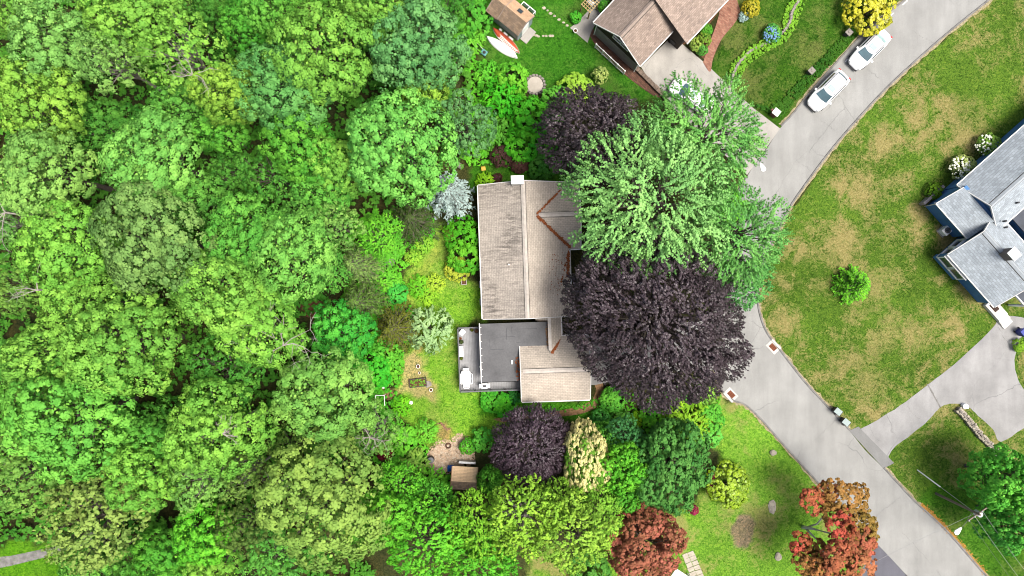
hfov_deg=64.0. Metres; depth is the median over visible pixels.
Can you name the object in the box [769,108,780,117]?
mailbox pier
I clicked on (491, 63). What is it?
shrub
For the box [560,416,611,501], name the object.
broadleaf tree
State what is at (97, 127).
broadleaf tree
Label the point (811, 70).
garden pier
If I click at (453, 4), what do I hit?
broadleaf tree
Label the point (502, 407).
shrub
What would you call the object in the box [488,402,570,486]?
broadleaf tree
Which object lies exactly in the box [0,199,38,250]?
broadleaf tree
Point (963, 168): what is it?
shrub
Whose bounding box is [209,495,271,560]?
broadleaf tree
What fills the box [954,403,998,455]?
dry stone wall
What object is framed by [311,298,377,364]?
broadleaf tree
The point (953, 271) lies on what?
window
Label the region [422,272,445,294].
shrub
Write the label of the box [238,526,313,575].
broadleaf tree
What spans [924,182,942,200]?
shrub
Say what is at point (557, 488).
broadleaf tree
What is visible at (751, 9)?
shrub
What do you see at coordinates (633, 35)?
brown roofed house
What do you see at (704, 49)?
shrub
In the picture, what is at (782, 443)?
kerb
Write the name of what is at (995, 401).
driveway
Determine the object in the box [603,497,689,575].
broadleaf tree
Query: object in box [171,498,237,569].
broadleaf tree
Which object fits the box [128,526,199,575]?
broadleaf tree
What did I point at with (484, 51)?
lawn mower
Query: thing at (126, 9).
broadleaf tree
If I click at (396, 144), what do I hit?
broadleaf tree
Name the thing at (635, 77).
brick side path
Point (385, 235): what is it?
broadleaf tree
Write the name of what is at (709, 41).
shrub
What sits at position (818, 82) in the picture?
kerb
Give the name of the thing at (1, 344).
broadleaf tree
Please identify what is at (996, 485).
broadleaf tree
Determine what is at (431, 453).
wood chips
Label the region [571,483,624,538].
broadleaf tree
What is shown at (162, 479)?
broadleaf tree
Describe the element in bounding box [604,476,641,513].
broadleaf tree
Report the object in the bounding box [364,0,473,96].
broadleaf tree
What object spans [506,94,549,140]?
shrub
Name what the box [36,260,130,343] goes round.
broadleaf tree
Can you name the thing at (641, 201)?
broadleaf tree
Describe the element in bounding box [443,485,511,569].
broadleaf tree
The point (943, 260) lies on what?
window
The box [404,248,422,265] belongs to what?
shrub
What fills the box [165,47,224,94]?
dead tree
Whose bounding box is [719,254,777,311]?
broadleaf tree
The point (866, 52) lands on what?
parked car
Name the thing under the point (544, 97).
shrub
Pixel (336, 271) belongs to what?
broadleaf tree
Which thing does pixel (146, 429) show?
broadleaf tree
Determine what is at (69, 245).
broadleaf tree
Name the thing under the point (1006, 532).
broadleaf tree
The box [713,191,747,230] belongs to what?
shrub
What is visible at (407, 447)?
shrub
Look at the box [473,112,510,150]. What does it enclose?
shrub
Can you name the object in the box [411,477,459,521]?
broadleaf tree
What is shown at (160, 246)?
broadleaf tree
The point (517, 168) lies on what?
shrub
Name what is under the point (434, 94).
broadleaf tree
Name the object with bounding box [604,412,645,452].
broadleaf tree
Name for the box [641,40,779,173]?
concrete driveway
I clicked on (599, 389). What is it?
garden path
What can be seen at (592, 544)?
broadleaf tree
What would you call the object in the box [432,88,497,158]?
broadleaf tree
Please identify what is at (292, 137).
broadleaf tree
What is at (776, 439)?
grit strip
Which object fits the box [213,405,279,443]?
dead tree
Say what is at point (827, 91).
parked car
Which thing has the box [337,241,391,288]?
conifer tree
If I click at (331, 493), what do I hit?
broadleaf tree
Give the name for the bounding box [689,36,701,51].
shrub
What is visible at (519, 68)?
shrub
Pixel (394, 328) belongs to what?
conifer tree
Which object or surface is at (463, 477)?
tan shed
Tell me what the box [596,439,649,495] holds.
broadleaf tree
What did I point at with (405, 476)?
broadleaf tree
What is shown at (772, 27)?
shrub
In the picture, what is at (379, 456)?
shrub
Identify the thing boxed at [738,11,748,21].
shrub
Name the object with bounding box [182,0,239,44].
broadleaf tree
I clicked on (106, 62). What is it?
broadleaf tree
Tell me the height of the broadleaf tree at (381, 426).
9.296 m
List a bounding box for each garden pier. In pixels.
[806,67,815,74]
[843,28,852,36]
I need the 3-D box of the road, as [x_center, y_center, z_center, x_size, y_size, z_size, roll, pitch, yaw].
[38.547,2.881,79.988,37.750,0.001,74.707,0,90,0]
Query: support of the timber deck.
on the ground at (986, 68)
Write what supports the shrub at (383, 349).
on the ground at (986, 68)
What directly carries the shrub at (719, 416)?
on the ground at (986, 68)
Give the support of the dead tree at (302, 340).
on the ground at (986, 68)
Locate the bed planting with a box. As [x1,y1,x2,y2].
[727,0,804,86]
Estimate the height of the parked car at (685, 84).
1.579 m
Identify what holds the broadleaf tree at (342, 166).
on the ground at (986, 68)
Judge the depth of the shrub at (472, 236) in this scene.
77.97 m
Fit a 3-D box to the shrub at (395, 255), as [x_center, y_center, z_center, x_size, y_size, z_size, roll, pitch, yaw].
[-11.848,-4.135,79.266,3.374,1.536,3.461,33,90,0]
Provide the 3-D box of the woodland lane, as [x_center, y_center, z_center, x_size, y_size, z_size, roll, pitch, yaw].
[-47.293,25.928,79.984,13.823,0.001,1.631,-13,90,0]
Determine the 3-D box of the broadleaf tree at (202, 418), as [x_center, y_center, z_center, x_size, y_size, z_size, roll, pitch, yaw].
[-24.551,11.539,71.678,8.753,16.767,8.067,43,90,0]
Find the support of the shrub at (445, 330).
on the ground at (986, 68)
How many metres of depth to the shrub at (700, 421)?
78.58 m
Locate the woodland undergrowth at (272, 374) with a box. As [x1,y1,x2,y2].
[0,0,474,575]
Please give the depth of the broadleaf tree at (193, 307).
65.70 m
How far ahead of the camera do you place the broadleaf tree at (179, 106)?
68.67 m
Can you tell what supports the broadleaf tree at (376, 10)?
on the ground at (986, 68)
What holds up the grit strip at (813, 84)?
on the ground at (986, 68)
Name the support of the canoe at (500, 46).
on the ground at (986, 68)
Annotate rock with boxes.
[768,500,775,513]
[769,449,776,455]
[775,552,781,560]
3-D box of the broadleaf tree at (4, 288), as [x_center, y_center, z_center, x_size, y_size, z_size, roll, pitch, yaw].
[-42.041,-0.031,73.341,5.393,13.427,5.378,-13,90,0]
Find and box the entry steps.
[983,303,1012,328]
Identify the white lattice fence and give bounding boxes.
[594,43,625,74]
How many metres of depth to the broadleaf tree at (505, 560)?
71.38 m
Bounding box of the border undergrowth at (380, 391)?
[320,17,571,498]
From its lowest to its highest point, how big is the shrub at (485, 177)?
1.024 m
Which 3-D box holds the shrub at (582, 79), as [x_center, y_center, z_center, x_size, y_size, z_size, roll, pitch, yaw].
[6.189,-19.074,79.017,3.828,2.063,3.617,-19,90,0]
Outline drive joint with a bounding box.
[927,384,940,407]
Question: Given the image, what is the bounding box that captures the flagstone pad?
[682,551,703,575]
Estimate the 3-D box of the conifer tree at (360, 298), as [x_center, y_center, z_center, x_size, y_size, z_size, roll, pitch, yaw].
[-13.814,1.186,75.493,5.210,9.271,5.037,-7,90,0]
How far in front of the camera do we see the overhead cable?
73.91 m
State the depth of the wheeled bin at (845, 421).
78.96 m
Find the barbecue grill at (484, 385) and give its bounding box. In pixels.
[479,382,489,388]
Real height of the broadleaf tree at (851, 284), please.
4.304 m
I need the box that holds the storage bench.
[459,346,463,356]
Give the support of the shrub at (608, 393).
on the ground at (986, 68)
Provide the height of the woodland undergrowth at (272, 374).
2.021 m
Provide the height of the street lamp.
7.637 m
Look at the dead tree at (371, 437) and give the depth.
70.65 m
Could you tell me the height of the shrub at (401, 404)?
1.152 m
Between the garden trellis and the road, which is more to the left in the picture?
the garden trellis
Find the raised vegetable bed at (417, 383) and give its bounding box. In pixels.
[409,377,426,387]
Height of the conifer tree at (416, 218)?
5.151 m
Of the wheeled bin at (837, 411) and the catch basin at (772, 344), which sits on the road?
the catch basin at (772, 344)
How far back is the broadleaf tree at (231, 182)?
72.50 m
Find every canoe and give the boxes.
[486,36,517,57]
[493,28,519,53]
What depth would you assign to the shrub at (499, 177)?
79.40 m
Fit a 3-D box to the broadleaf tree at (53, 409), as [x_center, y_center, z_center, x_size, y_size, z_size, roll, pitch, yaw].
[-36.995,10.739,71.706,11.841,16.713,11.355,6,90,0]
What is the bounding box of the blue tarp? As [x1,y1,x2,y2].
[447,465,453,471]
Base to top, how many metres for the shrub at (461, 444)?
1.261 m
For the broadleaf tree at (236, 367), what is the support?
on the ground at (986, 68)
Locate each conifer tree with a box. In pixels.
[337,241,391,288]
[342,274,394,321]
[376,301,425,353]
[384,195,445,249]
[425,170,475,224]
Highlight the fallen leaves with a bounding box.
[921,503,986,574]
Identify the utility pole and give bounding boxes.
[935,492,986,534]
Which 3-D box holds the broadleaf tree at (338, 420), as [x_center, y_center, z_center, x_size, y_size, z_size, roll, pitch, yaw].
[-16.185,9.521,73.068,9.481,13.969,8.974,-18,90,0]
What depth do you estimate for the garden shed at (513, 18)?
77.52 m
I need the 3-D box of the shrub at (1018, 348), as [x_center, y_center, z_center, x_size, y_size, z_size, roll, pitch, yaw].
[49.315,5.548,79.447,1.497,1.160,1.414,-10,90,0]
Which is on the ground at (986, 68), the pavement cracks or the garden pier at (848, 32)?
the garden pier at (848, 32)
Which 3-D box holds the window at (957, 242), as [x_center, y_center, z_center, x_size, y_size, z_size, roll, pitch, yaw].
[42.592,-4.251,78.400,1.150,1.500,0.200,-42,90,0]
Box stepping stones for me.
[533,6,568,37]
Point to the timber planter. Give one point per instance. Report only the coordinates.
(463, 282)
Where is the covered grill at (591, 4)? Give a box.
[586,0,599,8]
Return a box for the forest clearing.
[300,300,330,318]
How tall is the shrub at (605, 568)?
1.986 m
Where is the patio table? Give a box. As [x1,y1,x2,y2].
[461,371,470,383]
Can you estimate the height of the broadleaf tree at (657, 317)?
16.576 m
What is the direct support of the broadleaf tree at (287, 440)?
on the ground at (986, 68)
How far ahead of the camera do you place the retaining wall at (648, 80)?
79.57 m
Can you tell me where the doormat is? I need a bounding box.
[989,305,998,312]
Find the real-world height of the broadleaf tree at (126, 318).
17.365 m
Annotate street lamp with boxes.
[730,148,765,171]
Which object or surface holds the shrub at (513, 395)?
on the ground at (986, 68)
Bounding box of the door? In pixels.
[522,22,528,35]
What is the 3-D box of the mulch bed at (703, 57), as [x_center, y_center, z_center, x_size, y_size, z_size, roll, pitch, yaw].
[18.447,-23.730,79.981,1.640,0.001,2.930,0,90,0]
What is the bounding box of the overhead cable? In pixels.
[863,513,974,567]
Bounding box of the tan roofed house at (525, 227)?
[477,175,590,402]
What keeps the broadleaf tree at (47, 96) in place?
on the ground at (986, 68)
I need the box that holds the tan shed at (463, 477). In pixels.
[450,459,477,489]
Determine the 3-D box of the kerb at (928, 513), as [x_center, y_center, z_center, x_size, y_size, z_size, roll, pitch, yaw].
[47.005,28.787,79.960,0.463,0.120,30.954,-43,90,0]
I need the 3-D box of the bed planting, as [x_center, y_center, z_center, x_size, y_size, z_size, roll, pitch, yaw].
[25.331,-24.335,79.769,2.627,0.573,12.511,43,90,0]
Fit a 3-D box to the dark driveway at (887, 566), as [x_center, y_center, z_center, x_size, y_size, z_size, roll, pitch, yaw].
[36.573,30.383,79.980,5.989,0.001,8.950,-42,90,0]
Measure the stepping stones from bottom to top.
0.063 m
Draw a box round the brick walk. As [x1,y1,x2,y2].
[703,0,739,71]
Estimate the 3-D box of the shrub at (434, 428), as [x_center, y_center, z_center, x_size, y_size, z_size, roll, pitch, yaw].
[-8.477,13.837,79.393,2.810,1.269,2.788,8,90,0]
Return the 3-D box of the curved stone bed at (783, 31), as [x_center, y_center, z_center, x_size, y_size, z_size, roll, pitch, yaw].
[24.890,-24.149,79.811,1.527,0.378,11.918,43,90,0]
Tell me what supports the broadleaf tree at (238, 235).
on the ground at (986, 68)
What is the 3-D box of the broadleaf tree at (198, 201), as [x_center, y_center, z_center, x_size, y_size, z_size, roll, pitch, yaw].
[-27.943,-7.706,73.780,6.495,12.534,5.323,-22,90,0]
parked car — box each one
[669,78,713,113]
[806,68,850,112]
[847,28,892,71]
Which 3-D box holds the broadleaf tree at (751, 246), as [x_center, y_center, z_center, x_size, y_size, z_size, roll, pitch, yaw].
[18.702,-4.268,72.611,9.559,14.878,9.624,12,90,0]
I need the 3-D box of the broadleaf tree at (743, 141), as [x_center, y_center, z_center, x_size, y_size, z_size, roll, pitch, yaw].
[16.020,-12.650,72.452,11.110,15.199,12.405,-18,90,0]
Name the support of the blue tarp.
on the wood chips
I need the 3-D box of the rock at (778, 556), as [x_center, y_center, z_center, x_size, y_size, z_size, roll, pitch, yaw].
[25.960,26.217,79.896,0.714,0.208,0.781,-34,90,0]
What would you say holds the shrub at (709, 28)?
on the ground at (986, 68)
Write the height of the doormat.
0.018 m
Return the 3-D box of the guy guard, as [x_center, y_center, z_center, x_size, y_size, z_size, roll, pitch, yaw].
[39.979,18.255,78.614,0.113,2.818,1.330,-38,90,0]
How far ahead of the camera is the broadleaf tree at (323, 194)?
71.17 m
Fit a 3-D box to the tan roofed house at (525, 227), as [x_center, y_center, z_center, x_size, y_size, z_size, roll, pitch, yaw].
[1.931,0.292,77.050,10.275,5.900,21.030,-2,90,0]
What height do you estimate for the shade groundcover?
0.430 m
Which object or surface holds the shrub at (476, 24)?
on the ground at (986, 68)
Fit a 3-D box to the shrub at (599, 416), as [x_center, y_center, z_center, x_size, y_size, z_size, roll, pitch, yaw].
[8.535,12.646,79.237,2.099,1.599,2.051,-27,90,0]
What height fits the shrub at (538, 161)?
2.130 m
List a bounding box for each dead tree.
[0,203,81,256]
[5,265,117,301]
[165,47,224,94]
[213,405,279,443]
[229,302,330,368]
[355,423,389,454]
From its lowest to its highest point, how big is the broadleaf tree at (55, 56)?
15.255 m
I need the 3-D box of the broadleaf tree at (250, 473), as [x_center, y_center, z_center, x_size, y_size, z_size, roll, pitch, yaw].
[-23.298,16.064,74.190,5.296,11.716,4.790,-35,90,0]
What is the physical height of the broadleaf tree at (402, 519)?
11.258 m
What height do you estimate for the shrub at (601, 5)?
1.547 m
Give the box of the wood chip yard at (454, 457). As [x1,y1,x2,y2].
[429,437,472,471]
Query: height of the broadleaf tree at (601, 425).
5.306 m
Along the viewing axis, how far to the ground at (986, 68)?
80.00 m
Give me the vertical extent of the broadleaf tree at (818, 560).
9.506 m
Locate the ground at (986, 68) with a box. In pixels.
[0,0,1023,575]
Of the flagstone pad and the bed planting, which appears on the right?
the bed planting
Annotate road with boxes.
[715,0,986,575]
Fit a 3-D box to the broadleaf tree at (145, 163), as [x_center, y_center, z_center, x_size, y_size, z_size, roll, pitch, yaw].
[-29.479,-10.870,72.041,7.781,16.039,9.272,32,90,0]
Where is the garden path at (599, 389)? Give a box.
[494,383,602,422]
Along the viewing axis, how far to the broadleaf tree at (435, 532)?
70.91 m
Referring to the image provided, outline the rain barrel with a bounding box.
[428,456,434,463]
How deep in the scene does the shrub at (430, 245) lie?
79.32 m
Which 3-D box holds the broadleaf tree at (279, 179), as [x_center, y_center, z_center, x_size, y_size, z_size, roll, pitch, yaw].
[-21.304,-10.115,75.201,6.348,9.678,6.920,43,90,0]
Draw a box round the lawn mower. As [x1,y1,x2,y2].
[477,43,488,56]
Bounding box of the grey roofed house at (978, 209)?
[919,119,1023,307]
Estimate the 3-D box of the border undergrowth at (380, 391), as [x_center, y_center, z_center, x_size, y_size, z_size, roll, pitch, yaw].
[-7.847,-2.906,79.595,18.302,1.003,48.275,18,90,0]
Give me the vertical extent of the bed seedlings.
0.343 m
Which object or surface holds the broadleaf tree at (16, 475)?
on the ground at (986, 68)
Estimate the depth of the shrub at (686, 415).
77.78 m
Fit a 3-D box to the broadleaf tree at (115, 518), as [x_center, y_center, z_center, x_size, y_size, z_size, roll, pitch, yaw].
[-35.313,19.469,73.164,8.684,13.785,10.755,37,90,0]
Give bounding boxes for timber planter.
[461,275,466,284]
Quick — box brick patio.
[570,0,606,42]
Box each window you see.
[612,35,627,51]
[937,257,953,267]
[941,247,955,253]
[947,268,963,279]
[948,238,965,247]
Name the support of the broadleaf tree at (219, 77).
on the ground at (986, 68)
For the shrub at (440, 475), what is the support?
on the ground at (986, 68)
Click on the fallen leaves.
(936, 517)
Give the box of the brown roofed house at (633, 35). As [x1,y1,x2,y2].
[593,0,727,71]
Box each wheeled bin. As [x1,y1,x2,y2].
[831,407,842,415]
[839,417,850,426]
[1013,327,1023,336]
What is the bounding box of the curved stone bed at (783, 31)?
[728,0,799,87]
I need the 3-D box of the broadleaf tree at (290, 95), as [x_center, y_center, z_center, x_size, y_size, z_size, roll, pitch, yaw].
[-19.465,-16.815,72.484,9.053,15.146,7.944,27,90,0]
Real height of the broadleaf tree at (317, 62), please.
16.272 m
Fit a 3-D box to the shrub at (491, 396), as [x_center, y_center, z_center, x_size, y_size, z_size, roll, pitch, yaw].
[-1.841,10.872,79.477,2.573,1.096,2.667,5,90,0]
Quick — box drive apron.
[850,427,893,467]
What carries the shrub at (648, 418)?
on the ground at (986, 68)
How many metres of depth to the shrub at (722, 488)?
77.94 m
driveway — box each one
[590,321,717,384]
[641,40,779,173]
[854,316,1023,455]
[862,545,905,575]
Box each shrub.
[350,346,391,392]
[366,332,403,367]
[373,264,401,291]
[374,229,406,261]
[374,440,395,460]
[380,350,404,375]
[387,282,408,305]
[388,426,417,454]
[390,394,412,416]
[399,446,430,479]
[403,305,453,355]
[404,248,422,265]
[407,273,428,298]
[412,416,438,443]
[412,464,446,498]
[415,235,433,253]
[417,285,438,306]
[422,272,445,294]
[442,214,478,254]
[443,256,469,282]
[446,233,479,274]
[452,24,486,54]
[453,0,494,39]
[459,437,475,454]
[471,426,495,453]
[472,59,503,91]
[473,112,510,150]
[474,171,494,186]
[478,75,522,117]
[480,388,505,413]
[489,145,513,167]
[491,59,528,99]
[493,173,502,182]
[493,393,518,417]
[502,126,542,163]
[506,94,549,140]
[507,389,521,404]
[510,154,529,173]
[528,151,558,180]
[537,85,570,119]
[556,71,594,109]
[567,551,612,575]
[569,10,581,24]
[589,408,610,428]
[590,66,608,84]
[597,0,610,12]
[598,386,626,412]
[610,407,633,430]
[629,410,644,426]
[637,403,662,431]
[657,400,711,441]
[684,408,714,434]
[688,504,698,515]
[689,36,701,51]
[693,403,725,432]
[695,32,711,46]
[696,44,707,55]
[698,384,717,405]
[698,422,723,447]
[699,23,712,36]
[705,459,750,509]
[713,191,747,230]
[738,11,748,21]
[740,0,759,17]
[762,23,781,42]
[841,0,896,36]
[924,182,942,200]
[948,154,977,179]
[975,132,1001,155]
[1012,338,1023,351]
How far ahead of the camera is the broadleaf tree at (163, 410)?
72.24 m
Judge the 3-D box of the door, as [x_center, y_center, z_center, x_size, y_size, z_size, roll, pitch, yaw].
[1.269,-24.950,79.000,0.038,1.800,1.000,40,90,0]
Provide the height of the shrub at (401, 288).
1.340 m
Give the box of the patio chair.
[463,384,469,388]
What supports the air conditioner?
on the ground at (986, 68)
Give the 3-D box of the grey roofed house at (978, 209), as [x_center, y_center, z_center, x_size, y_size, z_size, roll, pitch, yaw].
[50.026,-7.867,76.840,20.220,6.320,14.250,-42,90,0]
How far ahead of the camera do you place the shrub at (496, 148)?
78.55 m
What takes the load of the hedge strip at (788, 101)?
on the ground at (986, 68)
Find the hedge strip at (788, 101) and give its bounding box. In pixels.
[755,31,853,117]
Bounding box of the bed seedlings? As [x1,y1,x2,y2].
[410,377,425,388]
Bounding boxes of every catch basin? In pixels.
[723,387,737,402]
[766,339,780,354]
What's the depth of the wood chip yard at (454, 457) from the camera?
79.99 m
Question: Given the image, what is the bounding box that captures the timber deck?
[457,327,520,392]
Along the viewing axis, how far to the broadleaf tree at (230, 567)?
71.04 m
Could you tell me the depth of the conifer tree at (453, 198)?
76.80 m
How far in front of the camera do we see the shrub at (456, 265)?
77.95 m
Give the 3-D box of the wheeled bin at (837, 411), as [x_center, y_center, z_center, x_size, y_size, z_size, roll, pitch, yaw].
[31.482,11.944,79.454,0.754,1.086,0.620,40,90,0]
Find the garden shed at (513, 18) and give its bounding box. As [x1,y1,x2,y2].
[486,0,535,43]
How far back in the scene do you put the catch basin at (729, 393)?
79.96 m
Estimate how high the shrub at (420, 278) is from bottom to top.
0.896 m
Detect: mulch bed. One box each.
[683,10,719,44]
[693,33,708,58]
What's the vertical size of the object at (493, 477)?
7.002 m
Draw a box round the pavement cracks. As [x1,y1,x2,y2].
[676,30,1012,574]
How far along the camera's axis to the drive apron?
79.97 m
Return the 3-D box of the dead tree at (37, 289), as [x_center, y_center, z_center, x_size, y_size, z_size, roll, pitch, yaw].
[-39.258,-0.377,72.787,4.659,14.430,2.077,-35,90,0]
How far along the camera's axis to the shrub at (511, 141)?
77.99 m
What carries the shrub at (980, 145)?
on the ground at (986, 68)
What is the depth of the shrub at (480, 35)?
78.61 m
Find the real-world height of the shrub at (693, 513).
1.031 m
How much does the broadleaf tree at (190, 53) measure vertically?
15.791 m
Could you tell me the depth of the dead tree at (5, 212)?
66.97 m
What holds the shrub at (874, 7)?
on the ground at (986, 68)
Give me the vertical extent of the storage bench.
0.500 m
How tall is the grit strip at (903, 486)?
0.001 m
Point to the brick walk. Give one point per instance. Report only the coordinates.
(726, 20)
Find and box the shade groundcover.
[485,185,745,438]
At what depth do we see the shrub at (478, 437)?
78.62 m
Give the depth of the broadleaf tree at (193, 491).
68.92 m
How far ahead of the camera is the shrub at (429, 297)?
79.45 m
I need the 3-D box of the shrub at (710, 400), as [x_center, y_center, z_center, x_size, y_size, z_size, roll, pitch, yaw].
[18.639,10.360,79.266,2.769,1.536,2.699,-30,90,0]
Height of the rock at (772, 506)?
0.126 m
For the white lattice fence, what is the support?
on the ground at (986, 68)
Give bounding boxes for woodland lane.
[0,532,94,567]
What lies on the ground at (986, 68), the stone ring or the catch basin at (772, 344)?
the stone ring
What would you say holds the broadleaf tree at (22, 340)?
on the ground at (986, 68)
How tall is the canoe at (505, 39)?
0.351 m
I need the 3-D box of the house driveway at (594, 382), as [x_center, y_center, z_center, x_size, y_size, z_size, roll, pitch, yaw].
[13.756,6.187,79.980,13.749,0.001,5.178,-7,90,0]
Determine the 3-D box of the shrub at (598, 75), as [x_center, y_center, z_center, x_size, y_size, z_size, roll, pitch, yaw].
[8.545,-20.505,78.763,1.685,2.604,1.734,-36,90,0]
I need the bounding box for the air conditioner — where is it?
[937,225,951,237]
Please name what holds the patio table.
on the timber deck
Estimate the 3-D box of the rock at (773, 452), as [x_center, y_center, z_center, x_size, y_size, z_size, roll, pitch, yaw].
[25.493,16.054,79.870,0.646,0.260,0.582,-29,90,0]
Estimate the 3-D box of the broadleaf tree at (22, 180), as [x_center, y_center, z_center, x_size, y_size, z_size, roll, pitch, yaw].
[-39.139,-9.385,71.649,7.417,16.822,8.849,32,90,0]
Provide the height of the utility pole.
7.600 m
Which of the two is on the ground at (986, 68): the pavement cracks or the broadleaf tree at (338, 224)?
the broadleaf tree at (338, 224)
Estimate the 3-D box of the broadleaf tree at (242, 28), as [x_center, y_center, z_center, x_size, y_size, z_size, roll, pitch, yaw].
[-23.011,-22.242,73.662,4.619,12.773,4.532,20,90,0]
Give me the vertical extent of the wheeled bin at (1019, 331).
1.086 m
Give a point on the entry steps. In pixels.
(1000, 316)
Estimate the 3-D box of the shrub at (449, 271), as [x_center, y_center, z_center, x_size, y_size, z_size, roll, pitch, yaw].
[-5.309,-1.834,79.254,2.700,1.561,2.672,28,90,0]
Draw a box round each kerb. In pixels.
[713,177,857,526]
[757,0,989,430]
[781,0,904,125]
[884,468,986,575]
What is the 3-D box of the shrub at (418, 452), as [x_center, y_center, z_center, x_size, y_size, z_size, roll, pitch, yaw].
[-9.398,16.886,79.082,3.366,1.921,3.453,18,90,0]
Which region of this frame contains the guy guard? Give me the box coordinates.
[917,469,940,486]
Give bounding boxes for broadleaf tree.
[0,0,66,43]
[0,54,99,144]
[0,122,115,223]
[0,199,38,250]
[0,257,45,318]
[0,315,104,394]
[0,336,58,384]
[0,352,143,484]
[0,432,80,519]
[6,0,121,84]
[8,199,132,303]
[32,468,158,575]
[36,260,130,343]
[56,284,186,396]
[57,525,141,575]
[64,91,140,154]
[68,21,163,98]
[74,0,191,70]
[86,180,217,300]
[97,105,204,207]
[98,437,186,516]
[114,413,184,469]
[126,1,230,96]
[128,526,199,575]
[135,394,194,450]
[149,78,221,142]
[153,167,225,229]
[160,373,279,482]
[163,247,277,340]
[167,453,238,516]
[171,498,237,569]
[180,328,265,421]
[180,537,242,575]
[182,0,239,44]
[185,103,250,156]
[186,57,262,127]
[200,148,259,196]
[202,190,285,282]
[208,281,310,371]
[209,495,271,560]
[216,0,272,56]
[218,441,272,502]
[227,34,334,137]
[232,141,310,212]
[238,0,300,48]
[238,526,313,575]
[246,207,337,305]
[251,426,391,573]
[257,103,343,186]
[261,0,385,105]
[264,422,319,473]
[268,346,378,444]
[278,190,323,245]
[290,166,353,230]
[304,134,365,202]
[305,247,352,294]
[307,196,366,256]
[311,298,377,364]
[332,0,409,43]
[344,488,423,548]
[345,86,459,208]
[349,397,407,459]
[357,211,404,261]
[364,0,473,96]
[373,458,425,505]
[383,493,474,575]
[396,65,449,128]
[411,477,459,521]
[423,0,473,39]
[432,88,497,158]
[440,519,521,575]
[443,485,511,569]
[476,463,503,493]
[484,473,569,563]
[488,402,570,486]
[526,488,624,575]
[532,82,647,186]
[537,476,580,522]
[556,108,732,279]
[560,224,755,415]
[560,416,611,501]
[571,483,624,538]
[592,418,618,449]
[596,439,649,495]
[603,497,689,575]
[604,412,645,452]
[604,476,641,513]
[627,417,715,516]
[639,70,769,205]
[680,181,794,294]
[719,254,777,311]
[789,477,879,575]
[831,264,870,304]
[956,442,1023,513]
[972,499,1023,556]
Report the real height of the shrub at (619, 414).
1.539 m
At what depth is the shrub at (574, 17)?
79.15 m
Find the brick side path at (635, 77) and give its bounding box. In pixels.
[590,29,660,97]
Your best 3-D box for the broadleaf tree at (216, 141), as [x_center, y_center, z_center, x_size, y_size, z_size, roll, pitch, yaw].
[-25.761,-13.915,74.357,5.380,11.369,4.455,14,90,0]
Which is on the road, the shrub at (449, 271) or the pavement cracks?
the pavement cracks
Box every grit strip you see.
[713,178,822,490]
[759,0,991,428]
[779,0,902,124]
[886,467,988,575]
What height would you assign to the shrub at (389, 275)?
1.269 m
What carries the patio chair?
on the timber deck
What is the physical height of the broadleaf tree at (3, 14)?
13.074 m
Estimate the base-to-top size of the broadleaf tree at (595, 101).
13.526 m
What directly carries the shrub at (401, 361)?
on the ground at (986, 68)
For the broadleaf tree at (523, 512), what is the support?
on the ground at (986, 68)
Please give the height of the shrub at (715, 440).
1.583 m
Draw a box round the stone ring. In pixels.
[527,74,545,94]
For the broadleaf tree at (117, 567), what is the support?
on the ground at (986, 68)
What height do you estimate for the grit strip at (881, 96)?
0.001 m
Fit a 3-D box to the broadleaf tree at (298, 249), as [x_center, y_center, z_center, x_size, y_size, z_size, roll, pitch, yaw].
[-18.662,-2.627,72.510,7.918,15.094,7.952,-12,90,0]
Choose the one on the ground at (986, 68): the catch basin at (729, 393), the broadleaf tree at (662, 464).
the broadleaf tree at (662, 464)
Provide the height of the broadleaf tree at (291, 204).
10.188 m
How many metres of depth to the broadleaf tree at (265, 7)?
67.78 m
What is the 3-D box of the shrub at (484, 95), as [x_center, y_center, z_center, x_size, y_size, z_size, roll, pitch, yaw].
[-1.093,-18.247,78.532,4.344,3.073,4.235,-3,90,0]
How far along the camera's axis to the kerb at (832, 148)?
79.90 m
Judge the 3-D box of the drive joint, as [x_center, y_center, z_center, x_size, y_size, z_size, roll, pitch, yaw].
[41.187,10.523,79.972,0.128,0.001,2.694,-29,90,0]
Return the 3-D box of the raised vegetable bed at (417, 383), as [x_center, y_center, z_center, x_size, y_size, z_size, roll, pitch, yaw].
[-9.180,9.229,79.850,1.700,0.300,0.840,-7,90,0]
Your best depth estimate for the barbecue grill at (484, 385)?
78.02 m
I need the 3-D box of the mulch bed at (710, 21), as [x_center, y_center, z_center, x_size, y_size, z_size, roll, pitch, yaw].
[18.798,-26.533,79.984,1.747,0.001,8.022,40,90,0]
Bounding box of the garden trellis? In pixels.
[580,0,598,18]
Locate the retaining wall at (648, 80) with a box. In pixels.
[635,67,666,99]
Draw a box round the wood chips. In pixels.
[425,433,474,475]
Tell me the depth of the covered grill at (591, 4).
79.17 m
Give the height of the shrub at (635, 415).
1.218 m
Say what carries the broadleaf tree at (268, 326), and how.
on the ground at (986, 68)
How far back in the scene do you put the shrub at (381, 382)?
78.05 m
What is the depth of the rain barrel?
79.10 m

